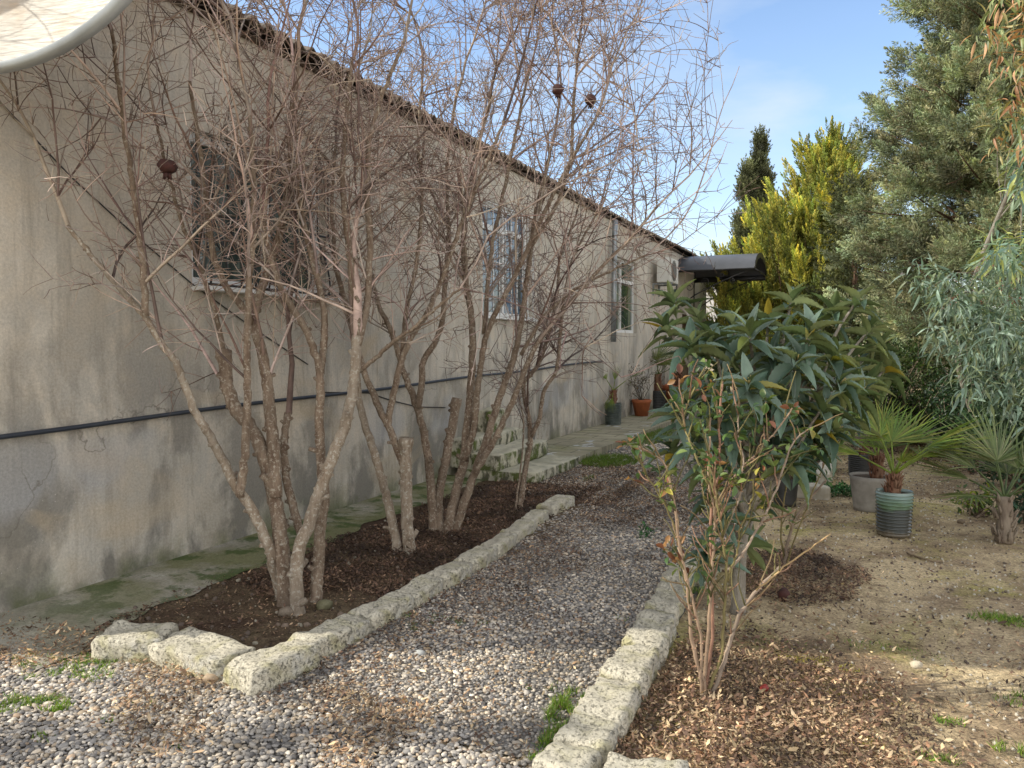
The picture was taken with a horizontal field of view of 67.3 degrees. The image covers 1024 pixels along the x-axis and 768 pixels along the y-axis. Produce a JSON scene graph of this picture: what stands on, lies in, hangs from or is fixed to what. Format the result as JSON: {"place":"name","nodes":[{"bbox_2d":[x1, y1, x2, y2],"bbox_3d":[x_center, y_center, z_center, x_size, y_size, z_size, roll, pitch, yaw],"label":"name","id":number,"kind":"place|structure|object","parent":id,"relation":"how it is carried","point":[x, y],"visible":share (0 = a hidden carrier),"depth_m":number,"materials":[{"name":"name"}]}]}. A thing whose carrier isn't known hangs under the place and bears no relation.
{"place":"outdoors","nodes":[
{"label":"outdoors","id":0,"kind":"place"},
{"bbox_2d":[0,407,754,767],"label":"gravel path","id":1,"kind":"structure","parent":0,"point":[462,687],"depth_m":3.65,"materials":[{"name":"grey gravel"}]},
{"bbox_2d":[0,461,739,767],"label":"fallen leaves","id":2,"kind":"object","parent":1,"relation":"on","point":[368,701],"visible":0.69,"depth_m":3.75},
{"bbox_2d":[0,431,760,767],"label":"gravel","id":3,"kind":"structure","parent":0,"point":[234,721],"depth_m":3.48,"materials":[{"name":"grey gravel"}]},
{"bbox_2d":[202,674,218,682],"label":"stone","id":4,"kind":"object","parent":3,"relation":"on","point":[207,677],"visible":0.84,"depth_m":3.53,"materials":[{"name":"beige stone"}]},
{"bbox_2d":[414,650,425,655],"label":"stone","id":5,"kind":"object","parent":3,"relation":"on","point":[419,652],"visible":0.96,"depth_m":3.84,"materials":[{"name":"white stone"}]},
{"bbox_2d":[75,386,1023,767],"bbox_3d":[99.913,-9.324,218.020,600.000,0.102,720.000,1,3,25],"label":"ground","id":6,"kind":"structure","parent":0,"point":[965,602],"depth_m":4.43,"materials":[{"name":"soil"}]},
{"bbox_2d":[91,619,178,665],"bbox_3d":[-1.899,1.329,3.904,0.368,0.195,0.309,0,3,0],"label":"kerb stone","id":7,"kind":"object","parent":6,"relation":"on","point":[122,638],"visible":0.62,"depth_m":3.78,"materials":[{"name":"stone"}]},
{"bbox_2d":[148,626,254,680],"bbox_3d":[-1.511,1.341,3.752,0.535,0.195,0.282,2,3,30],"label":"kerb stone","id":8,"kind":"object","parent":6,"relation":"on","point":[200,652],"visible":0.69,"depth_m":3.71,"materials":[{"name":"stone"}]},
{"bbox_2d":[0,475,484,670],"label":"concrete apron","id":9,"kind":"object","parent":6,"relation":"on","point":[82,607],"visible":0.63,"depth_m":4.89,"materials":[{"name":"grey concrete"}]},
{"bbox_2d":[222,640,320,696],"bbox_3d":[-1.120,1.349,3.625,0.255,0.199,0.432,2,3,32],"label":"kerb stone","id":10,"kind":"object","parent":6,"relation":"on","point":[252,674],"visible":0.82,"depth_m":3.53,"materials":[{"name":"stone"}]},
{"bbox_2d":[288,613,371,659],"bbox_3d":[-0.933,1.321,3.977,0.210,0.178,0.483,1,3,28],"label":"kerb stone","id":11,"kind":"object","parent":6,"relation":"on","point":[335,635],"visible":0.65,"depth_m":3.94,"materials":[{"name":"stone"}]},
{"bbox_2d":[85,479,616,660],"bbox_3d":[-0.676,1.238,6.208,1.560,0.026,5.280,1,3,25],"label":"planting bed","id":12,"kind":"object","parent":6,"relation":"on","point":[232,598],"visible":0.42,"depth_m":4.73,"materials":[{"name":"soil"}]},
{"bbox_2d":[278,605,293,616],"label":"stone","id":13,"kind":"object","parent":12,"relation":"on","point":[286,610],"visible":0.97,"depth_m":4.40,"materials":[{"name":"grey stone"}]},
{"bbox_2d":[316,599,332,609],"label":"stone","id":14,"kind":"object","parent":12,"relation":"on","point":[325,604],"visible":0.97,"depth_m":4.51,"materials":[{"name":"stone"}]},
{"bbox_2d":[0,0,681,615],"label":"pomegranate tree","id":15,"kind":"object","parent":12,"relation":"on","point":[286,568],"visible":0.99,"depth_m":4.55,"materials":[{"name":"brown plant"}]},
{"bbox_2d":[157,146,177,179],"bbox_3d":[-1.884,-1.208,4.193,0.104,0.179,0.090,0,3,-7],"label":"pomegranate","id":16,"kind":"object","parent":15,"relation":"hanging from","point":[168,168],"visible":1,"depth_m":4.18,"materials":[{"name":"brown food"}]},
{"bbox_2d":[195,0,633,552],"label":"pomegranate tree","id":17,"kind":"object","parent":12,"relation":"on","point":[402,447],"visible":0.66,"depth_m":5.88,"materials":[{"name":"brown plant"}]},
{"bbox_2d":[552,78,563,98],"bbox_3d":[0.345,-2.239,5.799,0.087,0.165,0.099,-1,3,-22],"label":"pomegranate","id":18,"kind":"object","parent":17,"relation":"hanging from","point":[556,92],"visible":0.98,"depth_m":5.77,"materials":[{"name":"brown food"}]},
{"bbox_2d":[286,0,760,533],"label":"pomegranate tree","id":19,"kind":"object","parent":12,"relation":"on","point":[454,520],"visible":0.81,"depth_m":6.39,"materials":[{"name":"brown plant"}]},
{"bbox_2d":[585,89,595,108],"bbox_3d":[0.596,-2.163,5.801,0.087,0.165,0.091,0,3,-8],"label":"pomegranate","id":20,"kind":"object","parent":19,"relation":"hanging from","point":[589,104],"visible":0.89,"depth_m":5.77,"materials":[{"name":"brown food"}]},
{"bbox_2d":[441,82,684,509],"bbox_3d":[0.486,-0.861,7.551,2.334,4.208,1.706,-1,3,-13],"label":"pomegranate tree","id":21,"kind":"object","parent":12,"relation":"on","point":[531,433],"visible":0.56,"depth_m":7.46,"materials":[{"name":"brown plant"}]},
{"bbox_2d":[0,0,705,612],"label":"house","id":22,"kind":"structure","parent":6,"relation":"on","point":[84,508],"depth_m":5.46,"materials":[{"name":"beige concrete"}]},
{"bbox_2d":[0,0,132,73],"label":"satellite dish","id":23,"kind":"object","parent":22,"relation":"attached to","point":[33,33],"visible":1,"depth_m":3.54,"materials":[{"name":"white metal"}]},
{"bbox_2d":[0,103,307,364],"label":"cable","id":24,"kind":"object","parent":22,"relation":"attached to","point":[54,159],"visible":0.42,"depth_m":5.06,"materials":[{"name":"black plastic"}]},
{"bbox_2d":[189,130,340,300],"bbox_3d":[-1.973,-1.296,6.236,0.312,1.167,1.580,1,3,25],"label":"window","id":25,"kind":"structure","parent":22,"relation":"in","point":[225,263],"depth_m":6.03,"materials":[{"name":"white glass"}]},
{"bbox_2d":[0,361,602,439],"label":"water pipe","id":26,"kind":"object","parent":22,"relation":"attached to","point":[73,427],"visible":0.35,"depth_m":5.33,"materials":[{"name":"black paint"}]},
{"bbox_2d":[325,392,445,407],"bbox_3d":[-1.247,0.175,7.931,0.011,0.312,2.251,1,3,25],"label":"cable","id":27,"kind":"object","parent":22,"relation":"attached to","point":[396,401],"visible":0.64,"depth_m":8.10,"materials":[{"name":"black rubber"}]},
{"bbox_2d":[482,201,536,321],"bbox_3d":[-0.067,-1.634,10.499,0.220,1.517,1.600,1,3,25],"label":"window","id":28,"kind":"structure","parent":22,"relation":"in","point":[503,309],"depth_m":10.47,"materials":[{"name":"white glass"}]},
{"bbox_2d":[611,220,617,341],"bbox_3d":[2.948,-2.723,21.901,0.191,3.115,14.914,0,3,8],"label":"downpipe","id":29,"kind":"object","parent":22,"relation":"attached to","point":[614,289],"visible":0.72,"depth_m":14.56,"materials":[{"name":"metal"}]},
{"bbox_2d":[616,258,633,332],"bbox_3d":[2.234,-1.791,15.707,0.066,1.484,1.644,1,3,25],"label":"window","id":30,"kind":"structure","parent":22,"relation":"in","point":[628,315],"depth_m":15.97,"materials":[{"name":"white glass"}]},
{"bbox_2d":[652,258,677,296],"bbox_3d":[3.542,-2.453,17.745,0.458,0.830,0.800,1,3,25],"label":"air conditioner","id":31,"kind":"object","parent":22,"relation":"attached to","point":[663,279],"visible":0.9,"depth_m":17.40,"materials":[{"name":"white metal"}]},
{"bbox_2d":[682,314,687,382],"bbox_3d":[4.700,-0.751,21.099,0.050,2.295,1.090,1,3,25],"label":"door","id":32,"kind":"structure","parent":22,"relation":"in","point":[685,371],"depth_m":21.15,"materials":[{"name":"metal"}]},
{"bbox_2d":[676,252,765,306],"bbox_3d":[5.564,-2.667,20.331,1.960,1.480,2.340,1,3,25],"label":"door canopy","id":33,"kind":"object","parent":22,"relation":"attached to","point":[745,267],"visible":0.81,"depth_m":19.63,"materials":[{"name":"grey metal"}]},
{"bbox_2d":[347,591,415,630],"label":"kerb stone","id":34,"kind":"object","parent":6,"relation":"on","point":[382,610],"visible":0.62,"depth_m":4.32,"materials":[{"name":"stone"}]},
{"bbox_2d":[396,574,443,608],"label":"kerb stone","id":35,"kind":"object","parent":6,"relation":"on","point":[422,588],"visible":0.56,"depth_m":4.71,"materials":[{"name":"stone"}]},
{"bbox_2d":[426,561,472,589],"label":"kerb stone","id":36,"kind":"object","parent":6,"relation":"on","point":[452,573],"visible":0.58,"depth_m":5.00,"materials":[{"name":"stone"}]},
{"bbox_2d":[453,545,497,572],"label":"kerb stone","id":37,"kind":"object","parent":6,"relation":"on","point":[478,557],"visible":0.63,"depth_m":5.37,"materials":[{"name":"stone"}]},
{"bbox_2d":[480,532,516,558],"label":"kerb stone","id":38,"kind":"object","parent":6,"relation":"on","point":[502,542],"visible":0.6,"depth_m":5.76,"materials":[{"name":"stone"}]},
{"bbox_2d":[0,586,1023,765],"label":"grass","id":39,"kind":"structure","parent":6,"relation":"on","point":[564,703],"depth_m":3.32,"materials":[{"name":"green plant"}]},
{"bbox_2d":[500,519,535,542],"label":"kerb stone","id":40,"kind":"object","parent":6,"relation":"on","point":[521,528],"visible":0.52,"depth_m":6.24,"materials":[{"name":"stone"}]},
{"bbox_2d":[465,455,577,483],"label":"stone slab","id":41,"kind":"structure","parent":6,"relation":"on","point":[544,467],"depth_m":8.94,"materials":[{"name":"stone"}]},
{"bbox_2d":[450,427,522,467],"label":"stone block","id":42,"kind":"structure","parent":41,"relation":"on","point":[508,435],"depth_m":9.14,"materials":[{"name":"stone"}]},
{"bbox_2d":[477,407,505,432],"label":"stone block","id":43,"kind":"structure","parent":42,"relation":"on","point":[483,418],"depth_m":9.63,"materials":[{"name":"stone"}]},
{"bbox_2d":[471,439,547,470],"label":"stone block","id":44,"kind":"structure","parent":41,"relation":"on","point":[501,457],"depth_m":9.14,"materials":[{"name":"stone"}]},
{"bbox_2d":[31,427,1023,742],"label":"weeds","id":45,"kind":"object","parent":6,"relation":"on","point":[609,461],"visible":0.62,"depth_m":10.05,"materials":[{"name":"green plant"}]},
{"bbox_2d":[521,509,548,527],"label":"kerb stone","id":46,"kind":"object","parent":6,"relation":"on","point":[539,516],"visible":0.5,"depth_m":6.68,"materials":[{"name":"stone"}]},
{"bbox_2d":[536,494,574,515],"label":"kerb stone","id":47,"kind":"object","parent":6,"relation":"on","point":[554,504],"visible":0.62,"depth_m":7.17,"materials":[{"name":"stone"}]},
{"bbox_2d":[532,741,602,767],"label":"kerb stone","id":48,"kind":"object","parent":6,"relation":"on","point":[556,754],"visible":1,"depth_m":2.74,"materials":[{"name":"stone"}]},
{"bbox_2d":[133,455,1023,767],"bbox_3d":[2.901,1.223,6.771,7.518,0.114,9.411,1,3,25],"label":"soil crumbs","id":49,"kind":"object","parent":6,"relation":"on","point":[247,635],"visible":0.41,"depth_m":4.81,"materials":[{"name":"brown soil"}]},
{"bbox_2d":[553,713,618,765],"bbox_3d":[0.290,1.388,2.943,0.218,0.166,0.246,1,3,25],"label":"kerb stone","id":50,"kind":"object","parent":6,"relation":"on","point":[600,735],"visible":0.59,"depth_m":2.91,"materials":[{"name":"stone"}]},
{"bbox_2d":[572,676,641,745],"bbox_3d":[0.405,1.371,3.217,0.229,0.167,0.412,1,3,22],"label":"kerb stone","id":51,"kind":"object","parent":6,"relation":"on","point":[618,701],"visible":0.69,"depth_m":3.15,"materials":[{"name":"stone"}]},
{"bbox_2d":[546,394,701,462],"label":"walkway","id":52,"kind":"structure","parent":6,"relation":"on","point":[597,440],"depth_m":12.30,"materials":[{"name":"grey concrete"}]},
{"bbox_2d":[605,402,621,424],"bbox_3d":[1.883,0.552,14.318,0.325,0.400,0.325,1,3,25],"label":"plant pot","id":53,"kind":"object","parent":52,"relation":"on","point":[613,416],"visible":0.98,"depth_m":14.19,"materials":[{"name":"ceramic"}]},
{"bbox_2d":[601,365,642,410],"bbox_3d":[1.962,0.080,14.246,1.087,0.918,0.708,1,3,25],"label":"potted plant","id":54,"kind":"object","parent":53,"relation":"in","point":[613,395],"visible":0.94,"depth_m":14.26,"materials":[{"name":"green plant"}]},
{"bbox_2d":[632,399,651,415],"bbox_3d":[2.708,0.493,16.086,0.416,0.340,0.416,1,3,25],"label":"flower pot","id":55,"kind":"object","parent":52,"relation":"on","point":[641,407],"visible":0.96,"depth_m":15.95,"materials":[{"name":"ceramic"}]},
{"bbox_2d":[627,356,669,400],"bbox_3d":[2.573,-0.109,16.011,1.274,0.962,1.126,1,3,25],"label":"twiggy shrub","id":56,"kind":"object","parent":55,"relation":"in","point":[640,387],"visible":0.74,"depth_m":15.99,"materials":[{"name":"brown plant"}]},
{"bbox_2d":[653,390,665,408],"bbox_3d":[3.410,0.358,17.990,0.396,0.420,0.396,1,3,25],"label":"plant pot","id":57,"kind":"object","parent":52,"relation":"on","point":[659,399],"visible":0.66,"depth_m":17.82,"materials":[{"name":"black plastic"}]},
{"bbox_2d":[651,339,690,390],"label":"fan palm","id":58,"kind":"object","parent":57,"relation":"in","point":[659,353],"visible":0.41,"depth_m":17.89,"materials":[{"name":"green plant"}]},
{"bbox_2d":[662,384,688,402],"bbox_3d":[3.965,0.278,18.585,0.832,0.520,0.832,1,3,25],"label":"flower pot","id":59,"kind":"object","parent":52,"relation":"on","point":[665,387],"visible":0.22,"depth_m":18.33,"materials":[{"name":"ceramic"}]},
{"bbox_2d":[664,347,690,385],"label":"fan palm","id":60,"kind":"object","parent":59,"relation":"in","point":[678,375],"visible":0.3,"depth_m":18.48,"materials":[{"name":"green plant"}]},
{"bbox_2d":[599,644,660,701],"bbox_3d":[0.555,1.349,3.568,0.228,0.191,0.424,1,3,23],"label":"kerb stone","id":61,"kind":"object","parent":6,"relation":"on","point":[639,662],"visible":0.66,"depth_m":3.49,"materials":[{"name":"stone"}]},
{"bbox_2d":[603,751,688,767],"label":"kerb stone","id":62,"kind":"object","parent":6,"relation":"on","point":[615,760],"visible":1,"depth_m":2.70,"materials":[{"name":"stone"}]},
{"bbox_2d":[621,609,676,666],"bbox_3d":[0.725,1.332,4.000,0.235,0.188,0.549,1,3,21],"label":"kerb stone","id":63,"kind":"object","parent":6,"relation":"on","point":[653,627],"visible":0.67,"depth_m":3.92,"materials":[{"name":"stone"}]},
{"bbox_2d":[645,581,691,625],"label":"kerb stone","id":64,"kind":"object","parent":6,"relation":"on","point":[664,597],"visible":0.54,"depth_m":4.46,"materials":[{"name":"stone"}]},
{"bbox_2d":[661,562,694,589],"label":"kerb stone","id":65,"kind":"object","parent":6,"relation":"on","point":[667,575],"visible":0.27,"depth_m":4.85,"materials":[{"name":"stone"}]},
{"bbox_2d":[685,554,723,587],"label":"kerb stone","id":66,"kind":"object","parent":6,"relation":"on","point":[694,568],"visible":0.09,"depth_m":5.04,"materials":[{"name":"stone"}]},
{"bbox_2d":[616,353,857,698],"bbox_3d":[0.994,0.632,3.460,1.148,1.546,0.565,-1,3,-21],"label":"rose bush","id":67,"kind":"object","parent":6,"relation":"on","point":[715,505],"visible":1,"depth_m":3.43,"materials":[{"name":"green plant"}]},
{"bbox_2d":[637,455,851,537],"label":"creeping weeds","id":68,"kind":"object","parent":6,"relation":"on","point":[842,488],"visible":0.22,"depth_m":7.96,"materials":[{"name":"green plant"}]},
{"bbox_2d":[727,153,762,367],"bbox_3d":[8.589,-4.092,28.378,1.763,8.642,1.702,0,3,-2],"label":"column cypress","id":69,"kind":"object","parent":6,"relation":"on","point":[744,178],"depth_m":28.06,"materials":[{"name":"green plant"}]},
{"bbox_2d":[738,122,778,234],"bbox_3d":[9.241,-4.757,28.753,2.267,9.935,1.897,-1,3,-17],"label":"column cypress","id":70,"kind":"object","parent":6,"relation":"on","point":[761,144],"depth_m":28.28,"materials":[{"name":"green plant"}]},
{"bbox_2d":[638,279,911,615],"bbox_3d":[1.532,0.357,4.581,1.572,2.013,1.765,1,3,25],"label":"loquat tree","id":71,"kind":"object","parent":6,"relation":"on","point":[774,363],"visible":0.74,"depth_m":4.29,"materials":[{"name":"green plant"}]},
{"bbox_2d":[777,587,789,601],"bbox_3d":[1.662,1.288,4.707,0.078,0.087,0.068,1,3,25],"label":"pomegranate","id":72,"kind":"object","parent":6,"relation":"on","point":[784,592],"visible":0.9,"depth_m":4.69,"materials":[{"name":"red food"}]},
{"bbox_2d":[773,480,797,506],"bbox_3d":[2.658,1.043,7.482,0.250,0.270,0.250,1,3,25],"label":"plant pot","id":73,"kind":"object","parent":6,"relation":"on","point":[790,497],"visible":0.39,"depth_m":7.39,"materials":[{"name":"black plastic"}]},
{"bbox_2d":[787,433,812,479],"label":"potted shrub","id":74,"kind":"object","parent":73,"relation":"in","point":[791,477],"visible":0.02,"depth_m":7.42,"materials":[{"name":"green plant"}]},
{"bbox_2d":[694,115,900,388],"bbox_3d":[8.699,-3.604,22.641,6.659,8.278,6.099,1,3,25],"label":"golden conifer","id":75,"kind":"object","parent":6,"relation":"on","point":[782,240],"visible":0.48,"depth_m":21.72,"materials":[{"name":"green plant"}]},
{"bbox_2d":[772,431,850,567],"bbox_3d":[2.004,0.780,5.250,0.571,1.068,0.335,1,3,25],"label":"rose bush","id":76,"kind":"object","parent":6,"relation":"on","point":[784,551],"visible":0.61,"depth_m":5.28,"materials":[{"name":"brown plant"}]},
{"bbox_2d":[603,429,1023,767],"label":"dry leaf litter","id":77,"kind":"object","parent":6,"relation":"on","point":[757,721],"visible":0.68,"depth_m":3.31,"materials":[{"name":"brown plant"}]},
{"bbox_2d":[759,684,768,694],"bbox_3d":[1.127,1.365,3.440,0.039,0.047,0.038,0,3,-4],"label":"pomegranate","id":78,"kind":"object","parent":77,"relation":"on","point":[764,686],"visible":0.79,"depth_m":3.43,"materials":[{"name":"red food"}]},
{"bbox_2d":[797,483,830,499],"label":"edging stone","id":79,"kind":"object","parent":6,"relation":"on","point":[823,492],"visible":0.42,"depth_m":7.82,"materials":[{"name":"stone"}]},
{"bbox_2d":[816,462,832,485],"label":"edging stone","id":80,"kind":"object","parent":6,"relation":"on","point":[822,479],"visible":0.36,"depth_m":8.54,"materials":[{"name":"stone"}]},
{"bbox_2d":[770,653,906,747],"bbox_3d":[1.466,1.396,3.451,0.558,0.032,0.958,0,3,0],"label":"moss","id":81,"kind":"object","parent":6,"relation":"on","point":[797,659],"visible":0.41,"depth_m":3.63,"materials":[{"name":"green plant"}]},
{"bbox_2d":[705,341,1001,386],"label":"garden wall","id":82,"kind":"structure","parent":6,"relation":"on","point":[711,369],"depth_m":29.42,"materials":[{"name":"grey"}]},
{"bbox_2d":[790,167,929,401],"bbox_3d":[9.199,-2.538,20.262,3.584,6.349,4.142,1,3,25],"label":"green conifer","id":83,"kind":"object","parent":6,"relation":"on","point":[839,195],"visible":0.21,"depth_m":20.00,"materials":[{"name":"green plant"}]},
{"bbox_2d":[848,451,874,473],"bbox_3d":[4.199,0.957,9.201,0.341,0.270,0.341,1,3,25],"label":"plant pot","id":84,"kind":"object","parent":6,"relation":"on","point":[857,463],"visible":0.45,"depth_m":9.08,"materials":[{"name":"black plastic"}]},
{"bbox_2d":[846,419,905,454],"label":"fan palm","id":85,"kind":"object","parent":84,"relation":"in","point":[862,449],"visible":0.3,"depth_m":9.18,"materials":[{"name":"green plant"}]},
{"bbox_2d":[849,472,887,511],"bbox_3d":[3.397,1.024,7.261,0.400,0.330,0.400,1,3,25],"label":"plant pot","id":86,"kind":"object","parent":6,"relation":"on","point":[864,485],"visible":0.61,"depth_m":7.15,"materials":[{"name":"grey concrete"}]},
{"bbox_2d":[838,398,912,478],"bbox_3d":[3.238,0.495,7.461,1.008,0.777,0.747,-1,3,-16],"label":"fan palm","id":87,"kind":"object","parent":86,"relation":"in","point":[877,457],"visible":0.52,"depth_m":7.23,"materials":[{"name":"green plant"}]},
{"bbox_2d":[875,487,913,537],"bbox_3d":[3.145,1.055,6.333,0.292,0.360,0.292,1,3,25],"label":"plant pot","id":88,"kind":"object","parent":6,"relation":"on","point":[894,515],"visible":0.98,"depth_m":6.23,"materials":[{"name":"ceramic"}]},
{"bbox_2d":[838,399,995,493],"bbox_3d":[3.264,0.503,6.437,1.372,0.804,0.995,2,4,41],"label":"fan palm","id":89,"kind":"object","parent":88,"relation":"in","point":[887,432],"visible":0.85,"depth_m":6.44,"materials":[{"name":"green plant"}]},
{"bbox_2d":[828,325,966,444],"bbox_3d":[5.854,0.024,11.986,2.308,1.874,2.251,1,3,25],"label":"citrus shrub","id":90,"kind":"object","parent":6,"relation":"on","point":[894,389],"visible":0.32,"depth_m":11.55,"materials":[{"name":"green plant"}]},
{"bbox_2d":[877,386,950,428],"bbox_3d":[6.531,0.499,12.597,1.364,0.977,1.380,1,3,25],"label":"laurel shrub","id":91,"kind":"object","parent":6,"relation":"on","point":[915,405],"visible":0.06,"depth_m":12.32,"materials":[{"name":"green plant"}]},
{"bbox_2d":[909,660,922,668],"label":"stone","id":92,"kind":"object","parent":6,"relation":"on","point":[915,664],"visible":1,"depth_m":3.70,"materials":[{"name":"white stone"}]},
{"bbox_2d":[815,0,1023,397],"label":"cypress tree","id":93,"kind":"object","parent":6,"relation":"on","point":[930,119],"visible":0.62,"depth_m":11.77,"materials":[{"name":"green plant"}]},
{"bbox_2d":[912,429,932,443],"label":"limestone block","id":94,"kind":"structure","parent":6,"relation":"on","point":[923,438],"depth_m":12.07,"materials":[{"name":"grey stone"}]},
{"bbox_2d":[907,552,945,561],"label":"fallen twig","id":95,"kind":"object","parent":6,"relation":"on","point":[910,554],"visible":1,"depth_m":5.66,"materials":[{"name":"brown wood"}]},
{"bbox_2d":[935,695,955,711],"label":"fallen twig","id":96,"kind":"object","parent":6,"relation":"on","point":[951,706],"visible":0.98,"depth_m":3.39,"materials":[{"name":"brown wood"}]},
{"bbox_2d":[891,0,1023,477],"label":"eucalyptus tree","id":97,"kind":"object","parent":6,"relation":"on","point":[999,292],"visible":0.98,"depth_m":7.64,"materials":[{"name":"green plant"}]},
{"bbox_2d":[917,370,1002,455],"bbox_3d":[6.188,0.409,10.563,1.133,1.250,1.200,1,3,25],"label":"laurel shrub","id":98,"kind":"object","parent":6,"relation":"on","point":[944,410],"visible":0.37,"depth_m":10.55,"materials":[{"name":"green plant"}]},
{"bbox_2d":[897,406,1023,543],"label":"fan palm","id":99,"kind":"object","parent":6,"relation":"on","point":[1006,530],"visible":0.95,"depth_m":6.17,"materials":[{"name":"green plant"}]},
{"bbox_2d":[957,519,965,523],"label":"stone","id":100,"kind":"object","parent":6,"relation":"on","point":[961,521],"visible":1,"depth_m":6.70,"materials":[{"name":"stone"}]},
{"bbox_2d":[950,482,997,518],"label":"euonymus shrub","id":101,"kind":"object","parent":6,"relation":"on","point":[980,512],"visible":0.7,"depth_m":6.97,"materials":[{"name":"green plant"}]},
{"bbox_2d":[947,354,1023,440],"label":"laurel shrub","id":102,"kind":"object","parent":6,"relation":"on","point":[994,379],"visible":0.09,"depth_m":9.65,"materials":[{"name":"green plant"}]},
{"bbox_2d":[950,388,1023,489],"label":"laurel shrub","id":103,"kind":"object","parent":6,"relation":"on","point":[1003,474],"visible":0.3,"depth_m":8.21,"materials":[{"name":"green plant"}]},
{"bbox_2d":[1013,478,1023,523],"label":"euonymus shrub","id":104,"kind":"object","parent":6,"relation":"on","point":[1016,506],"visible":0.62,"depth_m":6.69,"materials":[{"name":"green plant"}]},
{"bbox_2d":[224,0,1003,311],"label":"sky","id":105,"kind":"structure","parent":0,"point":[801,63],"materials":[{"name":"blue"}]},
{"bbox_2d":[706,273,927,329],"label":"building","id":106,"kind":"structure","parent":0,"point":[708,304],"depth_m":37.23,"materials":[{"name":"white paint"}]}
]}

